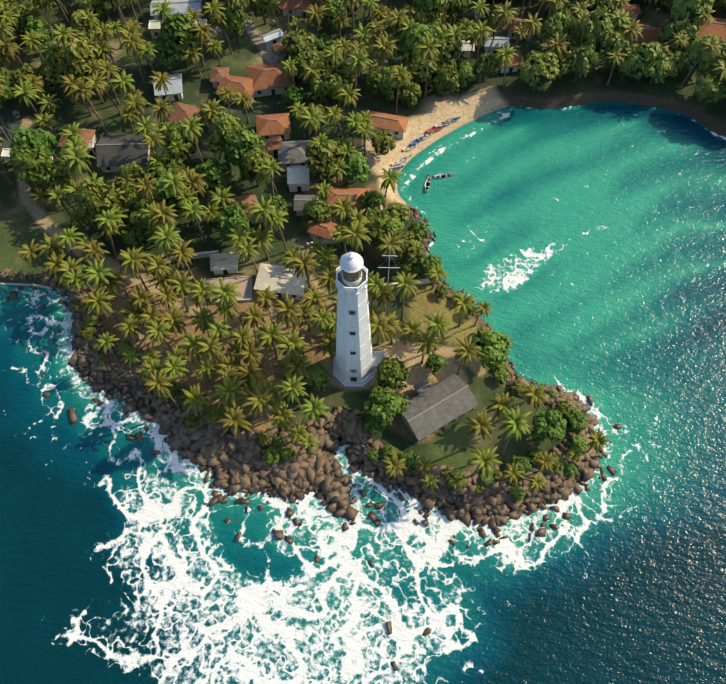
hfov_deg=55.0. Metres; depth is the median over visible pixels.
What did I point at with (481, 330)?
shore shrub
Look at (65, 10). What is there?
palm tree
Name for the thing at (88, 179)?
palm tree
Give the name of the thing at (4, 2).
broadleaf tree
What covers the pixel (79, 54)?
broadleaf tree
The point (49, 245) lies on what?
palm tree
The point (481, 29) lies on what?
palm tree
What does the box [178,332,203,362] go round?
palm tree
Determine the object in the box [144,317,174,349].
palm tree
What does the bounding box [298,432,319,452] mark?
palm tree
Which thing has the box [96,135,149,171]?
village house
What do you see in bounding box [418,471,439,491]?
palm tree
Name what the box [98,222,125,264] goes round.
palm tree
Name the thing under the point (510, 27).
village house
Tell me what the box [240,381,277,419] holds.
palm tree
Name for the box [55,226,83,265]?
palm tree
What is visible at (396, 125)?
village house
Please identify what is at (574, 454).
shrub
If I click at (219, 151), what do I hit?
palm tree
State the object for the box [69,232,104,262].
palm tree
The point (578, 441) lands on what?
shore shrub
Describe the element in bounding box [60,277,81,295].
palm tree
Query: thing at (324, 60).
broadleaf tree
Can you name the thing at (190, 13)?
palm tree
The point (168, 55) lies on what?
broadleaf tree
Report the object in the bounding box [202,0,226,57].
palm tree
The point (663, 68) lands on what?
broadleaf tree
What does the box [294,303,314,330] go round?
palm tree
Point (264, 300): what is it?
palm tree
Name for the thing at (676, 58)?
broadleaf tree
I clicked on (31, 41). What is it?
palm tree
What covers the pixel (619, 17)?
palm tree
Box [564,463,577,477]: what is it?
shore shrub
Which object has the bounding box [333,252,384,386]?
lighthouse
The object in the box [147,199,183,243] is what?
palm tree
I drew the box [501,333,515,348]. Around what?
palm tree
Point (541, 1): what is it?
palm tree
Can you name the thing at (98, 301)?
palm tree
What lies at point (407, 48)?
broadleaf tree
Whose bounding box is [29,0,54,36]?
palm tree
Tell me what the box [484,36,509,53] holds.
village house
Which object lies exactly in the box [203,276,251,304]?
compound slab
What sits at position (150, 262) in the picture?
palm tree
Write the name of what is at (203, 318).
palm tree
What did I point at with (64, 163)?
palm tree
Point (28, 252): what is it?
palm tree
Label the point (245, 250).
palm tree
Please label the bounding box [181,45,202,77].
palm tree
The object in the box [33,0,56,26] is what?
palm tree
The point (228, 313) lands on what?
palm tree
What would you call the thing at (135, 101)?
palm tree
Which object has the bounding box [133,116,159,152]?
palm tree
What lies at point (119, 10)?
palm tree
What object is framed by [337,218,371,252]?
palm tree
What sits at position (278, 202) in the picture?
broadleaf tree
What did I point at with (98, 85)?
palm tree
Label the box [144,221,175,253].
palm tree
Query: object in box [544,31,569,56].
palm tree
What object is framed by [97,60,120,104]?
palm tree
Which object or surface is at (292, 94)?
broadleaf tree
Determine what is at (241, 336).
palm tree
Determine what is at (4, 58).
palm tree
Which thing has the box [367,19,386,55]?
palm tree
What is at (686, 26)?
broadleaf tree
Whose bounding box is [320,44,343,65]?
palm tree
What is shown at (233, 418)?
palm tree
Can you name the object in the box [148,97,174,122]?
palm tree
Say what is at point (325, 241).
boundary wall
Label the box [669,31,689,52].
palm tree
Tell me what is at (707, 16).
palm tree
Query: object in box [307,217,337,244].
village house
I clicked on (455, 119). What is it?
beach boat
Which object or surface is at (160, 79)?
palm tree
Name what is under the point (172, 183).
palm tree
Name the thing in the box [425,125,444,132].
beach boat
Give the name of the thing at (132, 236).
broadleaf tree
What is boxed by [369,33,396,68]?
palm tree
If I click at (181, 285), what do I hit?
palm tree
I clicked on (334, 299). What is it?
palm tree
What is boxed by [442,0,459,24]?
palm tree
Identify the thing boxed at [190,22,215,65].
palm tree
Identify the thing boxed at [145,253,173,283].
palm tree
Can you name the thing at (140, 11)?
palm tree
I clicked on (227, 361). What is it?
palm tree
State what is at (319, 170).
broadleaf tree
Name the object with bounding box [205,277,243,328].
palm tree
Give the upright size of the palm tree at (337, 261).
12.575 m
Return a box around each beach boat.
[388,165,402,172]
[390,155,410,166]
[401,142,418,151]
[409,135,424,145]
[417,130,433,140]
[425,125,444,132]
[433,120,452,128]
[442,116,460,123]
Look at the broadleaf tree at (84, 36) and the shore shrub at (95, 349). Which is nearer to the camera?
the shore shrub at (95, 349)
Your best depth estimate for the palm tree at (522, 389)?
152.25 m
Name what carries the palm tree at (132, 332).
on the ground
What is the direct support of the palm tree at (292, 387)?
on the ground
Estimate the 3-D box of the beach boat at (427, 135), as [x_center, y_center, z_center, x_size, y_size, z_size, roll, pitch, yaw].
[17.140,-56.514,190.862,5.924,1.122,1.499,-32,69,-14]
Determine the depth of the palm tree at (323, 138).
174.92 m
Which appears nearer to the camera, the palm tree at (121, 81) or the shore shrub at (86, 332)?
the shore shrub at (86, 332)
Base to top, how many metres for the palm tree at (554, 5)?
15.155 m
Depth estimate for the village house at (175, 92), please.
192.25 m
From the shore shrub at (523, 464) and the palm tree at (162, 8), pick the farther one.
the palm tree at (162, 8)
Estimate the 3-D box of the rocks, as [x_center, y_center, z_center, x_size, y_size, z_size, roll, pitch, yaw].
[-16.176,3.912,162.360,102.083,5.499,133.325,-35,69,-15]
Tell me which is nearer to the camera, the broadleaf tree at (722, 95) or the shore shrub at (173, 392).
the shore shrub at (173, 392)
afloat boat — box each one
[425,175,430,192]
[433,173,455,178]
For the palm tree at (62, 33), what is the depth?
183.29 m
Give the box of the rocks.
[0,203,621,670]
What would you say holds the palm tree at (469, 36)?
on the ground
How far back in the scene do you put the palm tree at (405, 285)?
151.98 m
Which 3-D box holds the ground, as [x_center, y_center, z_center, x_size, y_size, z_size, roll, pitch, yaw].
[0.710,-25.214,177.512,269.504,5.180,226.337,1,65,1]
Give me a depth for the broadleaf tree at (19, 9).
197.00 m
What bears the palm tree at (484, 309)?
on the ground
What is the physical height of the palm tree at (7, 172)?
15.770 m
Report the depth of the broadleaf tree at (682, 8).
191.73 m
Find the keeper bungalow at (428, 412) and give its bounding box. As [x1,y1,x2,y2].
[401,373,477,442]
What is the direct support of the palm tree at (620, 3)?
on the ground
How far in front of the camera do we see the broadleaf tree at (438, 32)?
187.62 m
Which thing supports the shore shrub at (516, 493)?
on the rocks
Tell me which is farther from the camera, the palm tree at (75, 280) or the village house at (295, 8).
the village house at (295, 8)
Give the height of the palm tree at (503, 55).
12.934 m
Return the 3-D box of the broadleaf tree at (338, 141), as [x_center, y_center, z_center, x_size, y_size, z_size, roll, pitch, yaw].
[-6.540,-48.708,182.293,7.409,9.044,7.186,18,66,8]
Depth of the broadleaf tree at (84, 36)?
189.64 m
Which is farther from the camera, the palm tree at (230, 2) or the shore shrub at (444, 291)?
the palm tree at (230, 2)
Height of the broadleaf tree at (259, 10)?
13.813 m
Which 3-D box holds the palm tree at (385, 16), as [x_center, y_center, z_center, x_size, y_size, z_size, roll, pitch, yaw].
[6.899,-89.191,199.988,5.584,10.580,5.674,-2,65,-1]
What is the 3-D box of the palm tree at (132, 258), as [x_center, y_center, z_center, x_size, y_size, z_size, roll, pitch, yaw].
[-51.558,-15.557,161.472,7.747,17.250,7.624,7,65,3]
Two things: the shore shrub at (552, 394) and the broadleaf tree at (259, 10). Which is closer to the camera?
the shore shrub at (552, 394)
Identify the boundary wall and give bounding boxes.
[171,250,218,260]
[307,238,364,247]
[385,278,438,286]
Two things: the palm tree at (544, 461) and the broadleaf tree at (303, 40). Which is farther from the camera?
the broadleaf tree at (303, 40)
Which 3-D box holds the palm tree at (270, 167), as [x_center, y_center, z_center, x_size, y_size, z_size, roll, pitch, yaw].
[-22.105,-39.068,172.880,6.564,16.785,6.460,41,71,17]
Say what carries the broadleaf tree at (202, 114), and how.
on the ground
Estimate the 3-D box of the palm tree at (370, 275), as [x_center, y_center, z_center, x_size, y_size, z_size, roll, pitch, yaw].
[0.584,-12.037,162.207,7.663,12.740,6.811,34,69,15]
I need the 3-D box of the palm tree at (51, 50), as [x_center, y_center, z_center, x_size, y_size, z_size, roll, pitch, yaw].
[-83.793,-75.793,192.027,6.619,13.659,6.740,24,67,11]
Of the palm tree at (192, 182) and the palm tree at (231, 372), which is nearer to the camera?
the palm tree at (231, 372)
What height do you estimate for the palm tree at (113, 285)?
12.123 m
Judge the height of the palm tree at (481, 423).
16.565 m
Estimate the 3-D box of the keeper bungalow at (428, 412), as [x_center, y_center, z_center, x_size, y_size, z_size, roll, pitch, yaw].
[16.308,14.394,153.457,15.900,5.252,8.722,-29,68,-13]
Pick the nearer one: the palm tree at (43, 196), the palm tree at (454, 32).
the palm tree at (43, 196)
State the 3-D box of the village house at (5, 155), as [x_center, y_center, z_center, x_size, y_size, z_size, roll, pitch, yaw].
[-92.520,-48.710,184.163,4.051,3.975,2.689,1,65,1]
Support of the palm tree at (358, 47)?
on the ground
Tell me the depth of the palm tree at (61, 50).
190.33 m
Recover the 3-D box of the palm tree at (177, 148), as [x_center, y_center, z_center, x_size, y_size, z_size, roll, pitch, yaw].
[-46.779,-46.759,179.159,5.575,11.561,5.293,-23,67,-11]
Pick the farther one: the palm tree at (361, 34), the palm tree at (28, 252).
the palm tree at (361, 34)
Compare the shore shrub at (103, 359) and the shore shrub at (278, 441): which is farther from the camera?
the shore shrub at (103, 359)
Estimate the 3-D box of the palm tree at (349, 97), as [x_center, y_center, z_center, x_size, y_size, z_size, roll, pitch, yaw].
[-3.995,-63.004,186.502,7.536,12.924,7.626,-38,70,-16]
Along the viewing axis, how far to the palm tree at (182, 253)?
156.28 m
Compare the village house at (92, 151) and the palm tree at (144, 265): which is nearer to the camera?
the palm tree at (144, 265)
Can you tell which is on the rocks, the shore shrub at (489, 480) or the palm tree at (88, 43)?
the shore shrub at (489, 480)
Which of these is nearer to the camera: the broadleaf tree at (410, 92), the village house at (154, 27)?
the broadleaf tree at (410, 92)
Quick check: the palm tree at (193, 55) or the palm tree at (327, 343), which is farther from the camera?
the palm tree at (193, 55)
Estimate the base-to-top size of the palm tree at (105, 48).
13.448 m
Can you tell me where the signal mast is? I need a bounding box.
[378,246,398,278]
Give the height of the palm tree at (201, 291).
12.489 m
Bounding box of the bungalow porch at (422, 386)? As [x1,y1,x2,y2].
[413,379,431,394]
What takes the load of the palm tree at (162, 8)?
on the ground
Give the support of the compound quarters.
on the ground
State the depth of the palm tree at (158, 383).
143.61 m
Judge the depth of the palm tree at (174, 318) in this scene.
154.12 m
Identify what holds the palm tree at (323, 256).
on the ground
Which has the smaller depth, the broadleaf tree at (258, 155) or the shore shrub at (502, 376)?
the shore shrub at (502, 376)
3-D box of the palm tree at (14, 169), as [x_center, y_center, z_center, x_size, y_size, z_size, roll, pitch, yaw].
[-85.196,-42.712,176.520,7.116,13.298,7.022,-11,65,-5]
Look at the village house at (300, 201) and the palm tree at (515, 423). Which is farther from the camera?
the village house at (300, 201)
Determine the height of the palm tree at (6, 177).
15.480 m
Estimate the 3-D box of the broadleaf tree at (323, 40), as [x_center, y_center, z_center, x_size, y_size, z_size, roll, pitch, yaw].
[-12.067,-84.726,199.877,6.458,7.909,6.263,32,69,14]
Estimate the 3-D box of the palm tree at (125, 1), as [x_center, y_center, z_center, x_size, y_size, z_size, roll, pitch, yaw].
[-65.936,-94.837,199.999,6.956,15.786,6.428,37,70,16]
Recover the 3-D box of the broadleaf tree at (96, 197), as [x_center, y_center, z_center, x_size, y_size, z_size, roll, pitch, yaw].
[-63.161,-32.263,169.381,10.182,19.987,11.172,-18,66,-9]
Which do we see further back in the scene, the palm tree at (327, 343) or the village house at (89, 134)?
the village house at (89, 134)
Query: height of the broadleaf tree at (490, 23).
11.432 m
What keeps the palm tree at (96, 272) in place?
on the ground
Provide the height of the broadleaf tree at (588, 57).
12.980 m
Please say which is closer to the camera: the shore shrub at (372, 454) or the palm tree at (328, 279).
the shore shrub at (372, 454)
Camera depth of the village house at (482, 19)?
206.12 m
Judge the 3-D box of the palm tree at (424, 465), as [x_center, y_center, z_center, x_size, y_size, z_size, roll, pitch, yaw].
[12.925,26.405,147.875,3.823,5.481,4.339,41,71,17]
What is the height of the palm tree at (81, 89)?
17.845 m
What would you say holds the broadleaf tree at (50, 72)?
on the ground
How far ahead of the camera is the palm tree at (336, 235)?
161.58 m
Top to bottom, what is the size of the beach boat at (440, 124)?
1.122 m
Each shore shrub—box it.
[79,324,95,340]
[84,313,98,325]
[92,343,102,352]
[97,355,108,364]
[101,330,116,342]
[117,340,131,355]
[139,370,149,382]
[156,380,179,401]
[180,413,198,428]
[204,405,225,423]
[256,433,269,445]
[262,447,280,464]
[273,436,284,446]
[280,446,295,460]
[367,448,379,461]
[381,444,398,459]
[398,450,419,471]
[434,284,450,297]
[440,471,448,478]
[445,468,466,491]
[475,484,484,494]
[476,326,492,337]
[479,473,494,485]
[492,470,502,480]
[493,368,509,384]
[495,362,507,370]
[510,380,523,394]
[510,455,532,477]
[510,485,524,502]
[528,449,543,463]
[547,389,556,397]
[548,453,564,474]
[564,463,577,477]
[567,434,588,452]
[568,411,588,432]
[569,407,581,414]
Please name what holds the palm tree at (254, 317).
on the ground
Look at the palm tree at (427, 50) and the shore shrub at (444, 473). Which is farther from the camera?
the palm tree at (427, 50)
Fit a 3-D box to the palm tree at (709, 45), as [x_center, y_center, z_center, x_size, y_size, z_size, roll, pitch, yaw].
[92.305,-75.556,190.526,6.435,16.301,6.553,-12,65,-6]
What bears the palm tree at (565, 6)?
on the ground
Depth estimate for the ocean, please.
148.38 m
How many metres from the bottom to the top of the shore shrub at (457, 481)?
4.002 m
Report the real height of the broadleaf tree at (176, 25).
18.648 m
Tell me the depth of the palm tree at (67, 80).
180.99 m
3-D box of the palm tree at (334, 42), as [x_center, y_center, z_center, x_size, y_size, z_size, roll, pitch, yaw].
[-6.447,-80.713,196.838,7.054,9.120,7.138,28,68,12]
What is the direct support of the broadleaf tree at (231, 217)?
on the ground
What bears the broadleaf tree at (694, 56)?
on the ground
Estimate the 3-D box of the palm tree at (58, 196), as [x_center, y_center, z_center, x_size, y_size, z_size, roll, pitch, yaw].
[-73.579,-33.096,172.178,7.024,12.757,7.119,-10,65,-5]
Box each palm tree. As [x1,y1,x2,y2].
[0,1,11,14]
[0,9,21,57]
[0,18,21,62]
[0,33,22,65]
[0,46,11,73]
[0,79,11,137]
[0,126,10,143]
[0,137,9,175]
[0,170,12,184]
[2,153,34,189]
[9,78,44,125]
[17,239,47,272]
[19,29,47,60]
[21,74,50,110]
[24,0,42,18]
[24,4,43,18]
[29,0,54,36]
[29,187,50,214]
[32,112,58,138]
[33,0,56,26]
[37,93,60,125]
[38,232,67,258]
[39,42,64,63]
[41,250,66,277]
[45,184,71,217]
[46,0,69,25]
[49,23,83,83]
[53,149,74,180]
[53,256,92,290]
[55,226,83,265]
[56,45,64,59]
[57,74,92,115]
[57,122,92,164]
[58,157,78,181]
[60,1,70,18]
[60,135,91,175]
[60,145,95,178]
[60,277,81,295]
[62,179,87,204]
[62,268,89,295]
[65,71,91,103]
[65,207,89,238]
[66,77,106,131]
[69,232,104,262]
[72,299,88,311]
[79,172,106,185]
[80,9,100,39]
[81,238,109,262]
[81,285,119,323]
[82,71,121,115]
[82,258,116,302]
[83,37,102,80]
[83,59,103,102]
[91,37,114,77]
[93,22,117,72]
[93,207,125,254]
[95,332,118,360]
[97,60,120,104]
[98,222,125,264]
[99,266,129,296]
[100,0,125,22]
[104,20,123,48]
[109,70,134,95]
[111,182,125,205]
[112,0,123,27]
[113,202,129,229]
[114,170,137,187]
[116,247,152,297]
[116,314,141,340]
[117,23,144,74]
[119,31,146,83]
[119,301,145,328]
[120,104,140,134]
[120,321,139,350]
[120,345,141,369]
[121,0,140,30]
[121,92,150,121]
[123,18,143,49]
[124,85,144,115]
[126,284,155,312]
[129,38,149,65]
[132,173,158,199]
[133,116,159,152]
[135,41,158,75]
[136,0,144,20]
[137,201,166,229]
[137,303,164,328]
[138,249,152,270]
[138,358,165,378]
[140,348,161,363]
[141,131,166,152]
[142,253,164,274]
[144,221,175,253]
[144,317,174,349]
[144,368,179,407]
[145,150,168,167]
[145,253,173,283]
[146,223,184,269]
[147,70,171,107]
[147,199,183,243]
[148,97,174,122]
[149,263,178,289]
[151,0,176,29]
[151,284,180,308]
[157,169,188,196]
[157,303,192,336]
[158,121,171,136]
[162,351,189,391]
[165,138,187,157]
[165,345,192,374]
[166,269,197,311]
[168,239,196,283]
[171,188,198,229]
[174,166,199,204]
[177,115,206,178]
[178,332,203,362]
[179,199,205,242]
[179,383,212,417]
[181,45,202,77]
[181,170,207,219]
[182,6,202,23]
[189,277,217,318]
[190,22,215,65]
[190,305,219,340]
[192,357,218,382]
[194,332,223,363]
[196,98,225,123]
[200,202,221,222]
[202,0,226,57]
[203,38,223,65]
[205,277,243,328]
[206,319,231,349]
[207,12,232,53]
[208,144,231,173]
[208,186,235,211]
[209,371,249,409]
[212,301,240,333]
[214,85,237,113]
[214,365,242,384]
[216,353,243,384]
[216,405,252,436]
[223,0,239,5]
[224,339,245,363]
[226,225,255,262]
[228,324,256,362]
[230,90,255,123]
[233,199,253,229]
[234,0,255,36]
[234,237,258,273]
[235,376,263,412]
[237,340,264,377]
[237,359,265,386]
[240,303,267,345]
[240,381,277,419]
[246,224,273,259]
[248,195,276,239]
[252,320,286,358]
[253,162,277,193]
[254,285,277,327]
[255,378,283,409]
[258,156,284,194]
[260,208,287,250]
[262,0,281,28]
[270,400,295,431]
[271,292,303,331]
[273,372,308,409]
[277,329,309,362]
[279,55,298,86]
[279,329,304,357]
[279,356,312,380]
[282,247,299,271]
[285,101,309,137]
[285,421,308,444]
[286,15,306,32]
[287,0,289,32]
[287,248,320,289]
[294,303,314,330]
[297,103,326,138]
[297,393,329,426]
[298,286,328,311]
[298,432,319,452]
[299,59,325,84]
[300,0,304,24]
[302,3,329,33]
[306,306,333,337]
[307,133,334,153]
[307,237,327,261]
[311,327,336,358]
[313,180,333,221]
[314,244,337,269]
[316,266,335,299]
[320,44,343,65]
[324,104,342,137]
[325,312,336,333]
[326,157,348,183]
[326,294,336,313]
[327,194,357,249]
[328,221,351,253]
[328,254,342,276]
[329,9,350,39]
[329,38,350,55]
[332,0,353,9]
[334,36,351,60]
[334,82,360,122]
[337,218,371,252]
[339,142,357,160]
[342,0,363,43]
[342,111,367,149]
[345,40,368,87]
[345,48,372,101]
[345,207,369,255]
[349,21,376,48]
[351,120,375,156]
[356,110,373,145]
[358,0,379,24]
[359,46,379,78]
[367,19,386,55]
[367,270,379,298]
[367,272,388,307]
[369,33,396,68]
[369,280,395,315]
[369,304,379,318]
[370,310,395,344]
[371,4,390,28]
[375,168,403,205]
[376,31,402,66]
[376,231,402,259]
[377,311,403,344]
[379,10,393,34]
[381,452,405,478]
[384,8,408,62]
[388,64,411,113]
[391,271,421,320]
[396,16,416,62]
[399,317,424,344]
[404,65,418,81]
[413,35,441,98]
[413,330,439,363]
[413,455,433,474]
[414,9,429,23]
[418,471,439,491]
[422,309,454,350]
[426,261,449,289]
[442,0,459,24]
[444,23,468,47]
[448,290,477,326]
[452,336,485,374]
[456,18,473,38]
[463,27,482,63]
[464,411,495,449]
[466,446,501,480]
[467,20,495,66]
[469,0,489,23]
[474,301,492,325]
[486,392,516,422]
[488,0,517,52]
[492,43,518,85]
[497,463,525,489]
[498,406,530,453]
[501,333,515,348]
[511,22,530,48]
[516,382,538,399]
[519,0,524,15]
[519,12,541,53]
[519,383,549,410]
[526,472,546,493]
[532,451,554,472]
[536,0,549,18]
[544,0,568,19]
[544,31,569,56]
[557,1,572,11]
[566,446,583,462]
[568,0,589,17]
[569,10,590,25]
[586,428,612,453]
[603,48,626,84]
[608,8,630,31]
[614,0,629,8]
[615,19,643,44]
[644,0,657,17]
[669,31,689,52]
[679,35,725,88]
[682,6,715,51]
[709,59,725,81]
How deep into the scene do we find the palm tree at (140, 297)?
156.70 m
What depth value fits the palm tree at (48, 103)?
183.49 m
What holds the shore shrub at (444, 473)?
on the rocks
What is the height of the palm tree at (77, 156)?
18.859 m
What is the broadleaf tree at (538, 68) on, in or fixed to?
on the ground
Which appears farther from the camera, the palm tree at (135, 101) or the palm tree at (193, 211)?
the palm tree at (135, 101)
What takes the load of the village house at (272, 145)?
on the ground
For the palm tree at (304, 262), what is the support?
on the ground
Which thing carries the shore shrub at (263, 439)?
on the rocks
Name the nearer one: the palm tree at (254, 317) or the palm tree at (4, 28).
the palm tree at (254, 317)
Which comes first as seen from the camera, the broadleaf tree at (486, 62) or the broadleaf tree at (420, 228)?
the broadleaf tree at (420, 228)
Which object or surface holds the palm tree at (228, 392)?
on the ground
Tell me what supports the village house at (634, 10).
on the ground
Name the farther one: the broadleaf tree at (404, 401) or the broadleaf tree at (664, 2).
the broadleaf tree at (664, 2)
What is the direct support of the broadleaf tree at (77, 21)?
on the ground
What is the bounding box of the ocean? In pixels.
[0,101,725,683]
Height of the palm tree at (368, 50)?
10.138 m
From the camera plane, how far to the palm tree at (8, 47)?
187.07 m
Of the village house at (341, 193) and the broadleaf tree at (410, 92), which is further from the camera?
the broadleaf tree at (410, 92)
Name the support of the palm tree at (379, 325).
on the ground
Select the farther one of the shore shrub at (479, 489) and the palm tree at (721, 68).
the palm tree at (721, 68)
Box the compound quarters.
[254,263,306,299]
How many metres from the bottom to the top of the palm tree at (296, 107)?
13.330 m
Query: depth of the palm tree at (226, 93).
182.88 m
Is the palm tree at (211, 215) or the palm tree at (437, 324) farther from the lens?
the palm tree at (211, 215)
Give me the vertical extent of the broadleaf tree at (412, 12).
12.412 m
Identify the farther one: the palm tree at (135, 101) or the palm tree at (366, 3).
the palm tree at (366, 3)
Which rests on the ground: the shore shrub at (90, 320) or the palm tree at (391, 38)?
the palm tree at (391, 38)
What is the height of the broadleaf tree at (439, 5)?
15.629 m
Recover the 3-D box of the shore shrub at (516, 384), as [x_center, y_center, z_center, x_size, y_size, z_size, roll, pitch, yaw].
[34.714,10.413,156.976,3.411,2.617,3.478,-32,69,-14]
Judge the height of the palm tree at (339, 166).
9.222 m
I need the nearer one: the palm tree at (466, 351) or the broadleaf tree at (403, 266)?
the palm tree at (466, 351)
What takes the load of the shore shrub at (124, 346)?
on the ground
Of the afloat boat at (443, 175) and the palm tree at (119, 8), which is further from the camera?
the palm tree at (119, 8)
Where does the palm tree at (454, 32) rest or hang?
on the ground
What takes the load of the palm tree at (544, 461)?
on the ground
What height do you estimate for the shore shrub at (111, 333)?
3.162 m
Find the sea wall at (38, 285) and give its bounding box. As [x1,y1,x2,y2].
[0,282,69,294]
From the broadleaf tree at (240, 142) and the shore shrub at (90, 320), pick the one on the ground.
the broadleaf tree at (240, 142)
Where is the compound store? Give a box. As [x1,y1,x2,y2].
[210,252,237,274]
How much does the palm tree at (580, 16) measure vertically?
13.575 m
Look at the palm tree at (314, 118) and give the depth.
174.31 m
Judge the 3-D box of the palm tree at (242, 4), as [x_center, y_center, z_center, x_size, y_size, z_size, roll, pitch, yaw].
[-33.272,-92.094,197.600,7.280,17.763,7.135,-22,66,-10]
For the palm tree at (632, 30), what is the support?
on the ground
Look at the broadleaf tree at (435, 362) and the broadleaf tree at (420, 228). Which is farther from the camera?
the broadleaf tree at (420, 228)
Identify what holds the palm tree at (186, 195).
on the ground
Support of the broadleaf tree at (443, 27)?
on the ground
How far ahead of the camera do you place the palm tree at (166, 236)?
157.60 m
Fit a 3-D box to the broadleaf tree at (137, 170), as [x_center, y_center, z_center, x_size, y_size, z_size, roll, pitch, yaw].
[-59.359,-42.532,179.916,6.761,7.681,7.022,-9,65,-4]
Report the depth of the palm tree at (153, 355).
153.81 m
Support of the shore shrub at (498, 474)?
on the rocks
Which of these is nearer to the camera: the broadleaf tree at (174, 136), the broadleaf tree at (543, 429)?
the broadleaf tree at (543, 429)
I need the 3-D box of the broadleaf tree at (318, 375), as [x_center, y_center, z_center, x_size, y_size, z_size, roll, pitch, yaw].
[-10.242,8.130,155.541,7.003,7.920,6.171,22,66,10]
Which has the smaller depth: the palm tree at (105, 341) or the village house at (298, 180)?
the palm tree at (105, 341)
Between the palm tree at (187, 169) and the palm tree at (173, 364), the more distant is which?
the palm tree at (187, 169)
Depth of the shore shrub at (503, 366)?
158.57 m
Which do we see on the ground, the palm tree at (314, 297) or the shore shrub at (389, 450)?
the palm tree at (314, 297)
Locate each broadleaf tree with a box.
[0,0,16,14]
[0,66,6,101]
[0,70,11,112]
[4,13,25,45]
[6,69,16,93]
[8,2,29,25]
[9,126,57,160]
[9,143,59,192]
[10,63,45,100]
[24,15,53,45]
[34,160,74,194]
[39,56,66,90]
[61,37,105,91]
[68,9,104,41]
[75,32,100,55]
[75,176,122,228]
[78,0,106,17]
[118,161,144,181]
[120,178,145,207]
[120,223,146,251]
[121,196,134,224]
[126,195,165,240]
[144,162,175,184]
[151,34,179,69]
[152,174,195,214]
[158,12,200,66]
[163,121,200,160]
[165,154,185,173]
[194,158,230,192]
[198,102,221,128]
[207,110,245,152]
[216,204,249,243]
[218,3,249,43]
[223,127,265,177]
[238,146,273,186]
[248,0,275,24]
[265,192,288,218]
[279,29,319,60]
[282,84,307,106]
[292,50,325,85]
[302,103,327,132]
[302,364,331,391]
[303,198,332,222]
[305,140,344,182]
[309,69,343,106]
[314,32,331,51]
[318,51,340,72]
[320,0,346,33]
[332,61,357,89]
[332,137,351,160]
[342,152,370,183]
[358,190,385,209]
[359,207,390,244]
[362,415,383,434]
[363,386,401,428]
[365,67,386,97]
[371,130,395,155]
[374,214,404,242]
[376,357,411,390]
[377,65,413,99]
[382,201,410,226]
[391,3,417,32]
[393,231,424,263]
[395,393,409,417]
[397,22,433,66]
[397,260,414,274]
[398,80,420,108]
[404,53,442,86]
[407,221,428,238]
[412,0,450,13]
[413,254,440,281]
[417,6,448,24]
[424,22,447,60]
[425,354,447,376]
[426,20,447,36]
[433,62,459,96]
[436,37,464,69]
[446,0,470,24]
[455,62,478,87]
[467,303,477,315]
[471,331,510,369]
[473,52,499,81]
[485,3,507,35]
[515,50,559,91]
[529,410,566,442]
[537,17,565,51]
[549,9,575,38]
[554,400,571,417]
[555,41,578,77]
[561,0,594,15]
[562,33,583,46]
[567,42,599,79]
[574,8,614,46]
[592,0,617,19]
[596,29,631,71]
[615,48,638,81]
[630,43,666,81]
[648,41,665,52]
[649,53,675,83]
[658,16,701,52]
[660,0,669,10]
[663,51,684,78]
[667,0,713,24]
[682,34,720,78]
[693,71,723,102]
[704,35,725,62]
[711,0,725,16]
[720,86,725,97]
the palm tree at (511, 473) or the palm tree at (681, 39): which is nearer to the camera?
the palm tree at (511, 473)
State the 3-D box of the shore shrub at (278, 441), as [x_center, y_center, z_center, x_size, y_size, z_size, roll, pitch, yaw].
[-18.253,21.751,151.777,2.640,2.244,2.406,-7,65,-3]
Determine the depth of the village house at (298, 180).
179.87 m
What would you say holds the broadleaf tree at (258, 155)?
on the ground
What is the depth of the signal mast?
158.66 m
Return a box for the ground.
[0,0,725,506]
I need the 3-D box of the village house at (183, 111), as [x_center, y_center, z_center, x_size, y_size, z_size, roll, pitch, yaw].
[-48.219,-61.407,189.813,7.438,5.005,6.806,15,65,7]
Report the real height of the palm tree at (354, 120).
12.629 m
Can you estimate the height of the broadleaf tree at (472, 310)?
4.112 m
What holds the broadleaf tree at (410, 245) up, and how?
on the ground
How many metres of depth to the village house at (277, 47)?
199.42 m
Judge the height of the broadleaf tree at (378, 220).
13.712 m
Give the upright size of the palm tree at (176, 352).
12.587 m
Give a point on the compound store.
(223, 263)
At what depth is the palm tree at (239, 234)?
161.02 m
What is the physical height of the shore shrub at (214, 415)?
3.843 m
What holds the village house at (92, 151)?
on the ground
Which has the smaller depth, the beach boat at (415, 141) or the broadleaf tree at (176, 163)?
the broadleaf tree at (176, 163)
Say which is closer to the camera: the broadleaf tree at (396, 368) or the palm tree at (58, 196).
the broadleaf tree at (396, 368)
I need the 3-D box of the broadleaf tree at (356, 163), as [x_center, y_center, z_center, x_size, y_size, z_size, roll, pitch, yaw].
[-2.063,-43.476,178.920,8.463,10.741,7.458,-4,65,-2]
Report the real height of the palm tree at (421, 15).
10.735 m
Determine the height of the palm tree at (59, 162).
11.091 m
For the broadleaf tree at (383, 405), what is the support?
on the ground
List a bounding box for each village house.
[0,148,12,164]
[57,127,96,151]
[84,141,96,155]
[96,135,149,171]
[148,19,207,38]
[150,0,201,19]
[153,73,182,100]
[167,102,200,123]
[209,67,228,87]
[216,75,253,104]
[228,192,260,224]
[246,61,293,96]
[256,113,290,139]
[260,28,283,48]
[263,136,282,155]
[272,42,292,61]
[278,140,311,169]
[280,0,312,15]
[287,165,309,191]
[293,195,318,215]
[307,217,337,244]
[325,188,369,212]
[365,110,408,138]
[461,40,474,57]
[474,6,497,24]
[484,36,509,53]
[496,50,523,72]
[507,17,534,40]
[614,4,640,20]
[627,23,661,45]
[695,17,725,51]
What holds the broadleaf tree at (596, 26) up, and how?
on the ground
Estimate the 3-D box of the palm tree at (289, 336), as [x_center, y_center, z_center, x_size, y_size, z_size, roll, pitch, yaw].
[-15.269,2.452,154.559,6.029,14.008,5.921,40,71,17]
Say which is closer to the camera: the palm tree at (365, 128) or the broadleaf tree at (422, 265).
the broadleaf tree at (422, 265)
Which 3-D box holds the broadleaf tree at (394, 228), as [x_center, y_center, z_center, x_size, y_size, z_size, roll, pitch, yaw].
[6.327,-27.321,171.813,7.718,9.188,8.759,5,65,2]

